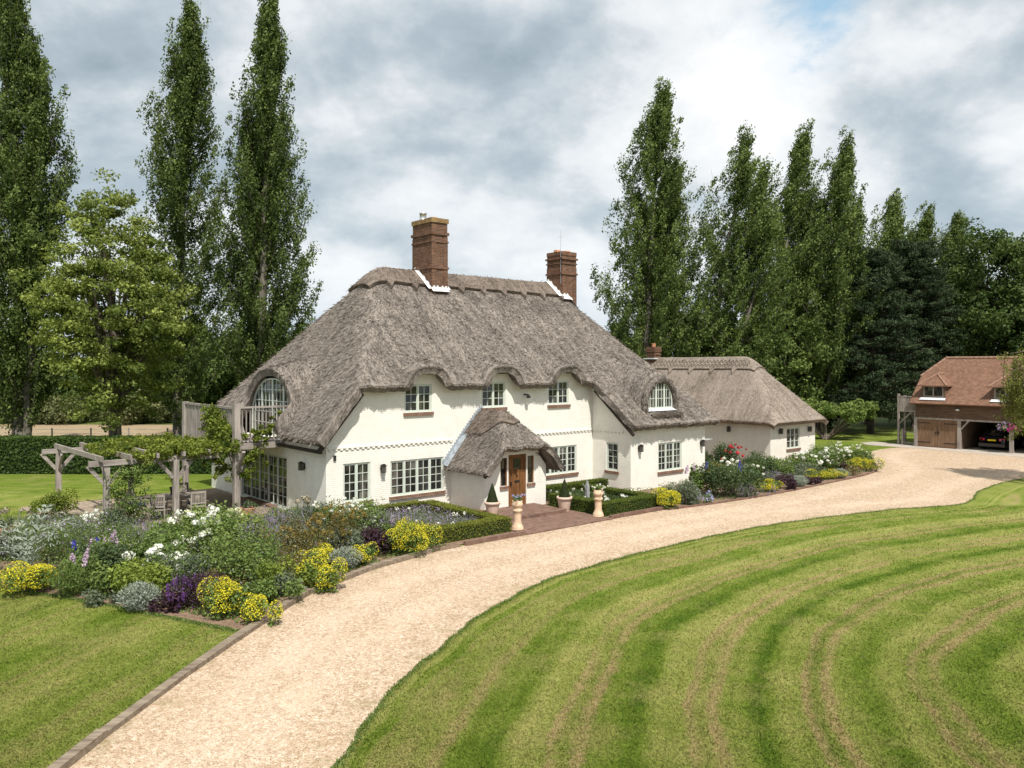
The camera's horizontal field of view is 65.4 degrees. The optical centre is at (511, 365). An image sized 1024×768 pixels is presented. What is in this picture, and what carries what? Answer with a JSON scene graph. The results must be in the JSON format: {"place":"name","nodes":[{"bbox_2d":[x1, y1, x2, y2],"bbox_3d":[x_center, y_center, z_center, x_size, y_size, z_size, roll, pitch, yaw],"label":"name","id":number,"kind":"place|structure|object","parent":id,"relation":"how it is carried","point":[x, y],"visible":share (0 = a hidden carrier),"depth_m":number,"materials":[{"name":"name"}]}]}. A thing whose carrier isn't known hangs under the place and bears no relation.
{"place":"outdoors","nodes":[
{"label":"outdoors","id":0,"kind":"place"},
{"bbox_2d":[0,424,172,435],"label":"straw field","id":1,"kind":"structure","parent":0,"point":[59,430],"depth_m":74.41,"materials":[{"name":"beige plant"}]},
{"bbox_2d":[22,488,279,531],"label":"pavement","id":2,"kind":"structure","parent":0,"point":[219,495],"depth_m":33.84,"materials":[{"name":"stone"}]},
{"bbox_2d":[40,442,230,525],"bbox_3d":[-15.268,4.615,32.230,5.631,2.690,6.653,0,0,-40],"label":"pergola","id":3,"kind":"object","parent":2,"relation":"on","point":[175,475],"visible":0.7,"depth_m":30.36,"materials":[{"name":"grey wood"}]},
{"bbox_2d":[84,403,282,482],"bbox_3d":[-13.791,3.109,32.660,6.903,3.158,6.974,0,0,-40],"label":"grape vine","id":4,"kind":"object","parent":3,"relation":"on","point":[218,428],"visible":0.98,"depth_m":31.73,"materials":[{"name":"green plant"}]},
{"bbox_2d":[0,516,512,629],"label":"bed soil","id":5,"kind":"structure","parent":0,"point":[224,622],"depth_m":21.07,"materials":[{"name":"brown soil"}]},
{"bbox_2d":[0,524,34,561],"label":"grey plant","id":6,"kind":"object","parent":5,"relation":"on","point":[6,534],"visible":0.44,"depth_m":24.38,"materials":[{"name":"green plant"}]},
{"bbox_2d":[0,560,58,597],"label":"lady mantle","id":7,"kind":"object","parent":5,"relation":"on","point":[35,577],"visible":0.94,"depth_m":20.75,"materials":[{"name":"yellow plant"}]},
{"bbox_2d":[0,505,84,569],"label":"cardoon","id":8,"kind":"object","parent":5,"relation":"on","point":[20,546],"visible":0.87,"depth_m":22.69,"materials":[{"name":"plant"}]},
{"bbox_2d":[4,516,110,563],"bbox_3d":[-14.254,5.336,24.481,2.916,1.339,2.673,0,0,0],"label":"scabious","id":9,"kind":"object","parent":5,"relation":"on","point":[50,540],"visible":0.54,"depth_m":24.48,"materials":[{"name":"green plant"}]},
{"bbox_2d":[46,562,90,596],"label":"leafy shrub","id":10,"kind":"object","parent":5,"relation":"on","point":[71,587],"visible":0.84,"depth_m":20.54,"materials":[{"name":"green plant"}]},
{"bbox_2d":[47,547,108,597],"bbox_3d":[-11.466,5.422,21.040,1.560,1.171,1.710,0,0,0],"label":"stocks plant","id":11,"kind":"object","parent":5,"relation":"on","point":[85,564],"visible":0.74,"depth_m":20.83,"materials":[{"name":"green plant"}]},
{"bbox_2d":[81,588,128,607],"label":"grey plant","id":12,"kind":"object","parent":5,"relation":"on","point":[91,599],"visible":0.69,"depth_m":19.87,"materials":[{"name":"green plant"}]},
{"bbox_2d":[42,512,180,564],"bbox_3d":[-12.358,5.285,24.715,3.833,1.439,2.305,0,0,0],"label":"scabious","id":13,"kind":"object","parent":5,"relation":"on","point":[102,533],"visible":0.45,"depth_m":24.33,"materials":[{"name":"green plant"}]},
{"bbox_2d":[89,568,135,597],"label":"leafy shrub","id":14,"kind":"object","parent":5,"relation":"on","point":[101,579],"visible":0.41,"depth_m":20.40,"materials":[{"name":"green plant"}]},
{"bbox_2d":[88,530,137,572],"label":"stocks plant","id":15,"kind":"object","parent":5,"relation":"on","point":[109,542],"visible":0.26,"depth_m":22.77,"materials":[{"name":"green plant"}]},
{"bbox_2d":[97,506,138,534],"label":"leafy shrub","id":16,"kind":"object","parent":5,"relation":"on","point":[115,513],"visible":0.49,"depth_m":27.93,"materials":[{"name":"green plant"}]},
{"bbox_2d":[85,539,169,585],"bbox_3d":[-10.612,5.428,21.924,2.223,1.151,1.550,0,0,-20],"label":"leafy shrub","id":17,"kind":"object","parent":5,"relation":"on","point":[110,559],"visible":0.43,"depth_m":21.66,"materials":[{"name":"green plant"}]},
{"bbox_2d":[112,580,163,611],"bbox_3d":[-9.083,5.611,19.460,1.197,0.747,0.976,0,0,0],"label":"artemisia","id":18,"kind":"object","parent":5,"relation":"on","point":[140,599],"visible":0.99,"depth_m":19.33,"materials":[{"name":"grey plant"}]},
{"bbox_2d":[106,557,176,599],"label":"leafy shrub","id":19,"kind":"object","parent":5,"relation":"on","point":[150,575],"visible":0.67,"depth_m":20.27,"materials":[{"name":"green plant"}]},
{"bbox_2d":[121,539,188,575],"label":"hydrangea","id":20,"kind":"object","parent":5,"relation":"on","point":[143,551],"visible":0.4,"depth_m":22.13,"materials":[{"name":"white plant"}]},
{"bbox_2d":[147,588,186,614],"bbox_3d":[-8.392,5.739,19.489,0.839,0.560,0.797,0,0,0],"label":"heuchera","id":21,"kind":"object","parent":5,"relation":"on","point":[173,605],"visible":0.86,"depth_m":19.26,"materials":[{"name":"purple plant"}]},
{"bbox_2d":[151,552,215,588],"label":"grey plant","id":22,"kind":"object","parent":5,"relation":"on","point":[195,564],"visible":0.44,"depth_m":21.52,"materials":[{"name":"green plant"}]},
{"bbox_2d":[137,499,242,567],"bbox_3d":[-9.682,5.112,24.120,2.993,1.837,3.184,0,0,-26],"label":"hydrangea","id":23,"kind":"object","parent":5,"relation":"on","point":[209,523],"visible":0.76,"depth_m":23.66,"materials":[{"name":"white plant"}]},
{"bbox_2d":[166,569,227,609],"bbox_3d":[-7.747,5.519,19.636,1.447,0.961,1.221,0,0,0],"label":"salvia","id":24,"kind":"object","parent":5,"relation":"on","point":[191,583],"visible":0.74,"depth_m":19.56,"materials":[{"name":"purple plant"}]},
{"bbox_2d":[0,501,402,609],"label":"wispy stems","id":25,"kind":"object","parent":5,"relation":"on","point":[138,520],"visible":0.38,"depth_m":24.80,"materials":[{"name":"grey plant"}]},
{"bbox_2d":[145,517,283,589],"bbox_3d":[-7.943,5.114,21.546,3.475,1.789,2.859,0,0,0],"label":"peony","id":26,"kind":"object","parent":5,"relation":"on","point":[244,558],"visible":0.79,"depth_m":21.14,"materials":[{"name":"green plant"}]},
{"bbox_2d":[196,575,243,620],"bbox_3d":[-6.932,5.496,19.020,1.117,1.012,1.045,0,0,0],"label":"lady mantle","id":27,"kind":"object","parent":5,"relation":"on","point":[229,593],"visible":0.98,"depth_m":18.88,"materials":[{"name":"yellow plant"}]},
{"bbox_2d":[178,508,261,544],"bbox_3d":[-9.860,5.427,27.266,2.622,1.191,2.443,0,0,22],"label":"hydrangea","id":28,"kind":"object","parent":5,"relation":"on","point":[242,515],"visible":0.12,"depth_m":27.14,"materials":[{"name":"green plant"}]},
{"bbox_2d":[236,592,282,626],"bbox_3d":[-5.944,5.658,18.533,1.345,0.698,0.820,0,0,44],"label":"lady mantle","id":29,"kind":"object","parent":5,"relation":"on","point":[251,604],"visible":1,"depth_m":18.38,"materials":[{"name":"yellow plant"}]},
{"bbox_2d":[228,578,305,603],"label":"geranium","id":30,"kind":"object","parent":5,"relation":"on","point":[261,587],"visible":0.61,"depth_m":19.92,"materials":[{"name":"green plant"}]},
{"bbox_2d":[237,504,324,552],"bbox_3d":[-7.597,5.467,27.251,3.708,1.056,3.752,0,0,44],"label":"catmint","id":31,"kind":"object","parent":5,"relation":"on","point":[272,526],"visible":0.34,"depth_m":27.23,"materials":[{"name":"grey plant"}]},
{"bbox_2d":[255,554,320,588],"bbox_3d":[-5.961,5.503,20.785,1.854,1.030,1.458,0,0,0],"label":"peony","id":32,"kind":"object","parent":5,"relation":"on","point":[270,571],"visible":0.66,"depth_m":20.93,"materials":[{"name":"green plant"}]},
{"bbox_2d":[247,522,333,561],"bbox_3d":[-6.808,5.459,24.524,2.947,1.100,1.674,0,0,0],"label":"euphorbia","id":33,"kind":"object","parent":5,"relation":"on","point":[305,534],"visible":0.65,"depth_m":24.37,"materials":[{"name":"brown plant"}]},
{"bbox_2d":[296,555,347,594],"bbox_3d":[-5.033,5.553,21.255,1.340,0.900,1.194,0,0,0],"label":"lady mantle","id":34,"kind":"object","parent":5,"relation":"on","point":[326,579],"visible":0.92,"depth_m":21.05,"materials":[{"name":"yellow plant"}]},
{"bbox_2d":[287,543,357,566],"bbox_3d":[-5.541,5.657,23.852,1.936,0.693,1.731,0,0,-39],"label":"lady mantle","id":35,"kind":"object","parent":5,"relation":"on","point":[324,551],"visible":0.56,"depth_m":23.50,"materials":[{"name":"yellow plant"}]},
{"bbox_2d":[280,501,367,547],"bbox_3d":[-6.112,5.221,25.784,2.820,1.576,1.963,0,0,0],"label":"euphorbia","id":36,"kind":"object","parent":5,"relation":"on","point":[343,521],"visible":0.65,"depth_m":25.61,"materials":[{"name":"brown plant"}]},
{"bbox_2d":[327,546,363,568],"bbox_3d":[-4.893,5.637,23.457,1.128,0.703,0.886,0,0,0],"label":"artemisia","id":37,"kind":"object","parent":5,"relation":"on","point":[347,557],"visible":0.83,"depth_m":23.37,"materials":[{"name":"grey plant"}]},
{"bbox_2d":[312,493,386,531],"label":"rose bush","id":38,"kind":"object","parent":5,"relation":"on","point":[359,505],"visible":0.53,"depth_m":27.38,"materials":[{"name":"green plant"}]},
{"bbox_2d":[326,525,381,547],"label":"grey plant","id":39,"kind":"object","parent":5,"relation":"on","point":[356,540],"visible":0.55,"depth_m":25.24,"materials":[{"name":"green plant"}]},
{"bbox_2d":[360,526,407,556],"bbox_3d":[-4.095,5.573,25.347,1.611,0.885,1.146,0,0,0],"label":"heuchera","id":40,"kind":"object","parent":5,"relation":"on","point":[371,535],"visible":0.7,"depth_m":25.22,"materials":[{"name":"purple plant"}]},
{"bbox_2d":[384,517,442,557],"bbox_3d":[-3.144,5.420,25.447,1.575,1.169,1.699,0,0,25],"label":"lady mantle","id":41,"kind":"object","parent":5,"relation":"on","point":[419,533],"visible":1,"depth_m":25.16,"materials":[{"name":"yellow plant"}]},
{"bbox_2d":[384,505,482,525],"bbox_3d":[-3.130,5.712,29.486,2.622,0.585,4.312,0,0,-40],"label":"lavender bed","id":42,"kind":"object","parent":5,"relation":"on","point":[435,518],"visible":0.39,"depth_m":29.91,"materials":[{"name":"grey plant"}]},
{"bbox_2d":[0,370,910,426],"bbox_3d":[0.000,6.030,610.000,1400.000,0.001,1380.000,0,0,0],"label":"ground","id":43,"kind":"structure","parent":0,"point":[881,422],"depth_m":82.56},
{"bbox_2d":[34,397,96,424],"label":"scrub bush","id":44,"kind":"object","parent":43,"relation":"on","point":[53,415],"visible":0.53,"depth_m":80.45,"materials":[{"name":"green plant"}]},
{"bbox_2d":[97,395,157,424],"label":"scrub bush","id":45,"kind":"object","parent":43,"relation":"on","point":[127,416],"visible":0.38,"depth_m":80.32,"materials":[{"name":"green plant"}]},
{"bbox_2d":[185,327,277,404],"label":"tree","id":46,"kind":"object","parent":43,"relation":"on","point":[215,392],"visible":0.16,"depth_m":86.73,"materials":[{"name":"green plant"}]},
{"bbox_2d":[732,118,855,392],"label":"poplar tree","id":47,"kind":"object","parent":43,"relation":"on","point":[799,231],"visible":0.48,"depth_m":71.34,"materials":[{"name":"green plant"}]},
{"bbox_2d":[773,125,885,430],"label":"poplar tree","id":48,"kind":"object","parent":43,"relation":"on","point":[847,235],"visible":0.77,"depth_m":69.26,"materials":[{"name":"green plant"}]},
{"bbox_2d":[853,187,916,423],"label":"poplar tree","id":49,"kind":"object","parent":43,"relation":"on","point":[893,227],"visible":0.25,"depth_m":81.19,"materials":[{"name":"green plant"}]},
{"bbox_2d":[878,200,942,421],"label":"poplar tree","id":50,"kind":"object","parent":43,"relation":"on","point":[926,226],"visible":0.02,"depth_m":83.60,"materials":[{"name":"green plant"}]},
{"bbox_2d":[934,209,995,339],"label":"poplar tree","id":51,"kind":"object","parent":43,"relation":"on","point":[949,240],"visible":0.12,"depth_m":85.59,"materials":[{"name":"green plant"}]},
{"bbox_2d":[0,427,1023,767],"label":"lawn","id":52,"kind":"structure","parent":0,"point":[16,491],"depth_m":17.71,"materials":[{"name":"green plant"}]},
{"bbox_2d":[0,0,94,435],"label":"poplar tree","id":53,"kind":"object","parent":52,"relation":"on","point":[25,113],"visible":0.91,"depth_m":48.85,"materials":[{"name":"green plant"}]},
{"bbox_2d":[28,487,80,520],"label":"golden shrub","id":54,"kind":"object","parent":52,"relation":"on","point":[56,501],"visible":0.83,"depth_m":30.66,"materials":[{"name":"green plant"}]},
{"bbox_2d":[5,167,204,435],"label":"maple tree","id":55,"kind":"object","parent":52,"relation":"on","point":[113,371],"visible":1,"depth_m":45.87,"materials":[{"name":"green plant"}]},
{"bbox_2d":[0,434,211,473],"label":"clipped hedge","id":56,"kind":"object","parent":52,"relation":"on","point":[20,454],"visible":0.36,"depth_m":43.96,"materials":[{"name":"green plant"}]},
{"bbox_2d":[97,464,160,523],"bbox_3d":[-14.113,4.755,29.484,1.685,2.505,1.960,0,0,32],"label":"climbing rose","id":57,"kind":"object","parent":52,"relation":"on","point":[127,475],"visible":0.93,"depth_m":29.25,"materials":[{"name":"green plant"}]},
{"bbox_2d":[123,0,239,435],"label":"poplar tree","id":58,"kind":"object","parent":52,"relation":"on","point":[190,76],"visible":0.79,"depth_m":57.18,"materials":[{"name":"green plant"}]},
{"bbox_2d":[197,0,323,387],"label":"poplar tree","id":59,"kind":"object","parent":52,"relation":"on","point":[263,165],"visible":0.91,"depth_m":54.41,"materials":[{"name":"green plant"}]},
{"bbox_2d":[360,499,511,544],"bbox_3d":[-3.104,5.724,29.508,3.667,0.607,5.401,0,0,-40],"label":"box hedge","id":60,"kind":"object","parent":52,"relation":"on","point":[488,524],"visible":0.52,"depth_m":28.30,"materials":[{"name":"green plant"}]},
{"bbox_2d":[182,212,720,514],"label":"thatched cottage","id":61,"kind":"structure","parent":52,"relation":"on","point":[426,377],"depth_m":35.70,"materials":[{"name":"paint"}]},
{"bbox_2d":[242,449,286,508],"bbox_3d":[-10.886,4.866,34.569,0.400,2.168,4.756,0,0,-40],"label":"french door","id":62,"kind":"structure","parent":61,"relation":"in","point":[267,485],"depth_m":34.28,"materials":[{"name":"white paint"}]},
{"bbox_2d":[252,378,288,435],"bbox_3d":[-10.419,1.820,34.769,0.070,2.520,4.500,0,0,-40],"label":"balcony door","id":63,"kind":"structure","parent":61,"relation":"in","point":[270,392],"depth_m":35.04,"materials":[{"name":"white paint"}]},
{"bbox_2d":[343,462,372,504],"bbox_3d":[-6.042,4.621,31.065,1.320,1.638,0.175,0,0,-40],"label":"window","id":64,"kind":"structure","parent":61,"relation":"in","point":[356,476],"depth_m":31.07,"materials":[{"name":"white paint"}]},
{"bbox_2d":[389,457,445,500],"bbox_3d":[-3.893,4.641,32.891,2.740,1.558,0.175,0,0,-40],"label":"window","id":65,"kind":"structure","parent":61,"relation":"in","point":[413,476],"depth_m":32.90,"materials":[{"name":"white paint"}]},
{"bbox_2d":[403,384,433,415],"bbox_3d":[-3.870,1.426,32.911,1.460,1.288,0.175,0,0,-40],"label":"window","id":66,"kind":"structure","parent":61,"relation":"in","point":[418,399],"depth_m":32.94,"materials":[{"name":"glass"}]},
{"bbox_2d":[481,382,507,409],"bbox_3d":[-0.819,1.376,35.501,1.470,1.268,0.175,0,0,-40],"label":"window","id":67,"kind":"structure","parent":61,"relation":"in","point":[494,395],"depth_m":35.62,"materials":[{"name":"white paint"}]},
{"bbox_2d":[547,381,570,407],"bbox_3d":[2.217,1.376,38.082,1.480,1.268,0.175,0,0,-40],"label":"window","id":68,"kind":"structure","parent":61,"relation":"in","point":[558,393],"depth_m":38.10,"materials":[{"name":"white paint"}]},
{"bbox_2d":[546,445,578,478],"bbox_3d":[2.259,4.601,38.117,2.450,1.458,0.175,0,0,-40],"label":"window","id":69,"kind":"structure","parent":61,"relation":"in","point":[567,454],"depth_m":38.48,"materials":[{"name":"white paint"}]},
{"bbox_2d":[604,442,618,473],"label":"window","id":70,"kind":"structure","parent":61,"relation":"in","point":[612,448],"depth_m":38.66,"materials":[{"name":"white paint"}]},
{"bbox_2d":[648,383,676,410],"bbox_3d":[7.359,1.510,39.433,2.300,1.460,0.260,0,0,-40],"label":"dormer window","id":71,"kind":"structure","parent":61,"relation":"in","point":[661,393],"depth_m":39.54,"materials":[{"name":"white paint"}]},
{"bbox_2d":[657,441,683,474],"bbox_3d":[7.842,4.586,39.602,1.970,1.528,0.175,0,0,-40],"label":"window","id":72,"kind":"structure","parent":61,"relation":"in","point":[669,453],"depth_m":39.63,"materials":[{"name":"white paint"}]},
{"bbox_2d":[463,505,669,545],"bbox_3d":[2.478,5.921,29.923,10.646,0.158,0.250,0,0,-40],"label":"brick edging","id":73,"kind":"object","parent":52,"relation":"on","point":[523,533],"visible":1,"depth_m":29.00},
{"bbox_2d":[589,76,719,360],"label":"poplar tree","id":74,"kind":"object","parent":52,"relation":"on","point":[659,249],"visible":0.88,"depth_m":67.37,"materials":[{"name":"green plant"}]},
{"bbox_2d":[641,295,725,356],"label":"leafy tree","id":75,"kind":"object","parent":52,"relation":"on","point":[690,329],"visible":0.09,"depth_m":67.97,"materials":[{"name":"green plant"}]},
{"bbox_2d":[661,120,803,373],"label":"poplar tree","id":76,"kind":"object","parent":52,"relation":"on","point":[760,223],"visible":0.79,"depth_m":68.00,"materials":[{"name":"green plant"}]},
{"bbox_2d":[645,343,828,460],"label":"thatched annexe","id":77,"kind":"structure","parent":52,"relation":"on","point":[750,404],"depth_m":51.38,"materials":[{"name":"paint"}]},
{"bbox_2d":[696,314,785,382],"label":"leafy tree","id":78,"kind":"object","parent":52,"relation":"on","point":[744,350],"visible":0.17,"depth_m":67.64,"materials":[{"name":"green plant"}]},
{"bbox_2d":[667,470,877,509],"bbox_3d":[13.782,5.970,38.841,18.738,0.109,0.795,0,0,-41],"label":"brick edging","id":79,"kind":"object","parent":52,"relation":"on","point":[738,499],"visible":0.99,"depth_m":36.72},
{"bbox_2d":[754,290,839,401],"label":"leafy tree","id":80,"kind":"object","parent":52,"relation":"on","point":[804,367],"visible":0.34,"depth_m":68.13,"materials":[{"name":"green plant"}]},
{"bbox_2d":[798,396,879,439],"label":"tree","id":81,"kind":"object","parent":52,"relation":"on","point":[856,411],"visible":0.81,"depth_m":63.99,"materials":[{"name":"green plant"}]},
{"bbox_2d":[816,245,933,433],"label":"pine tree","id":82,"kind":"object","parent":52,"relation":"on","point":[885,276],"visible":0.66,"depth_m":68.26,"materials":[{"name":"green plant"}]},
{"bbox_2d":[866,238,972,429],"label":"pine tree","id":83,"kind":"object","parent":52,"relation":"on","point":[915,258],"visible":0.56,"depth_m":72.39,"materials":[{"name":"green plant"}]},
{"bbox_2d":[897,356,1023,452],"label":"timber garage","id":84,"kind":"structure","parent":52,"relation":"on","point":[951,402],"depth_m":57.72,"materials":[{"name":"brown wood"}]},
{"bbox_2d":[918,419,936,446],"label":"garage door","id":85,"kind":"structure","parent":84,"relation":"in","point":[927,428],"depth_m":58.44,"materials":[{"name":"brown wood"}]},
{"bbox_2d":[938,420,956,447],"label":"garage door","id":86,"kind":"structure","parent":84,"relation":"in","point":[947,429],"depth_m":57.40,"materials":[{"name":"brown wood"}]},
{"bbox_2d":[909,217,1023,360],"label":"oak tree","id":87,"kind":"object","parent":52,"relation":"on","point":[971,267],"visible":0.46,"depth_m":73.24,"materials":[{"name":"green plant"}]},
{"bbox_2d":[972,232,1023,355],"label":"oak tree","id":88,"kind":"object","parent":52,"relation":"on","point":[1020,323],"visible":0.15,"depth_m":74.47,"materials":[{"name":"green plant"}]},
{"bbox_2d":[993,345,1023,440],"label":"weeping tree","id":89,"kind":"object","parent":52,"relation":"on","point":[1015,390],"visible":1,"depth_m":41.68,"materials":[{"name":"green plant"}]},
{"bbox_2d":[0,0,1023,358],"label":"sky","id":90,"kind":"structure","parent":0,"point":[508,122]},
{"bbox_2d":[477,503,606,532],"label":"path","id":91,"kind":"structure","parent":0,"point":[536,517],"depth_m":31.20,"materials":[{"name":"brick"}]},
{"bbox_2d":[511,494,525,529],"bbox_3d":[0.247,5.314,29.020,0.552,1.282,0.597,0,0,0],"label":"chimney pot planter","id":92,"kind":"object","parent":91,"relation":"on","point":[517,504],"visible":1,"depth_m":28.93,"materials":[{"name":"beige ceramic"}]},
{"bbox_2d":[70,447,1023,767],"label":"driveway","id":93,"kind":"structure","parent":0,"point":[308,681],"depth_m":18.49,"materials":[{"name":"beige gravel"}]},
{"bbox_2d":[47,548,432,767],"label":"timber edging","id":94,"kind":"object","parent":93,"relation":"on","point":[80,749],"visible":0.86,"depth_m":15.21,"materials":[{"name":"brown wood"}]},
{"bbox_2d":[543,459,878,517],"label":"bed soil","id":95,"kind":"structure","parent":0,"point":[718,498],"depth_m":37.73,"materials":[{"name":"brown soil"}]},
{"bbox_2d":[0,458,864,623],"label":"ground cover","id":96,"kind":"object","parent":95,"relation":"on","point":[238,619],"visible":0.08,"depth_m":24.34,"materials":[{"name":"green plant"}]},
{"bbox_2d":[546,478,660,516],"bbox_3d":[3.981,5.722,35.106,5.315,0.608,5.267,0,0,-40],"label":"box hedge","id":97,"kind":"object","parent":95,"relation":"on","point":[634,500],"visible":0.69,"depth_m":33.12,"materials":[{"name":"green plant"}]},
{"bbox_2d":[651,487,680,509],"bbox_3d":[6.513,5.565,33.439,1.305,0.882,1.146,0,0,0],"label":"lady mantle","id":98,"kind":"object","parent":95,"relation":"on","point":[665,498],"visible":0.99,"depth_m":33.10,"materials":[{"name":"yellow plant"}]},
{"bbox_2d":[658,479,701,506],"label":"grey plant","id":99,"kind":"object","parent":95,"relation":"on","point":[685,487],"visible":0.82,"depth_m":34.13,"materials":[{"name":"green plant"}]},
{"bbox_2d":[696,459,763,498],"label":"rose bush","id":100,"kind":"object","parent":95,"relation":"on","point":[721,481],"visible":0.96,"depth_m":36.04,"materials":[{"name":"green plant"}]},
{"bbox_2d":[711,441,756,466],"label":"rose bush","id":101,"kind":"object","parent":95,"relation":"on","point":[720,452],"visible":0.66,"depth_m":44.13,"materials":[{"name":"green plant"}]},
{"bbox_2d":[741,451,778,480],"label":"leafy shrub","id":102,"kind":"object","parent":95,"relation":"on","point":[768,466],"visible":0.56,"depth_m":40.91,"materials":[{"name":"green plant"}]},
{"bbox_2d":[785,445,846,472],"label":"hydrangea","id":103,"kind":"object","parent":95,"relation":"on","point":[823,456],"visible":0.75,"depth_m":43.91,"materials":[{"name":"white plant"}]},
{"bbox_2d":[808,440,870,463],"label":"rose bush","id":104,"kind":"object","parent":95,"relation":"on","point":[841,449],"visible":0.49,"depth_m":47.93,"materials":[{"name":"green plant"}]},
{"bbox_2d":[862,442,1023,456],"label":"apron","id":105,"kind":"object","parent":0,"point":[1018,451],"visible":0.71,"depth_m":56.60,"materials":[{"name":"concrete"}]},
{"bbox_2d":[979,428,1023,449],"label":"parked car","id":106,"kind":"object","parent":105,"relation":"on","point":[992,437],"visible":0.84,"depth_m":56.37,"materials":[{"name":"paint"}]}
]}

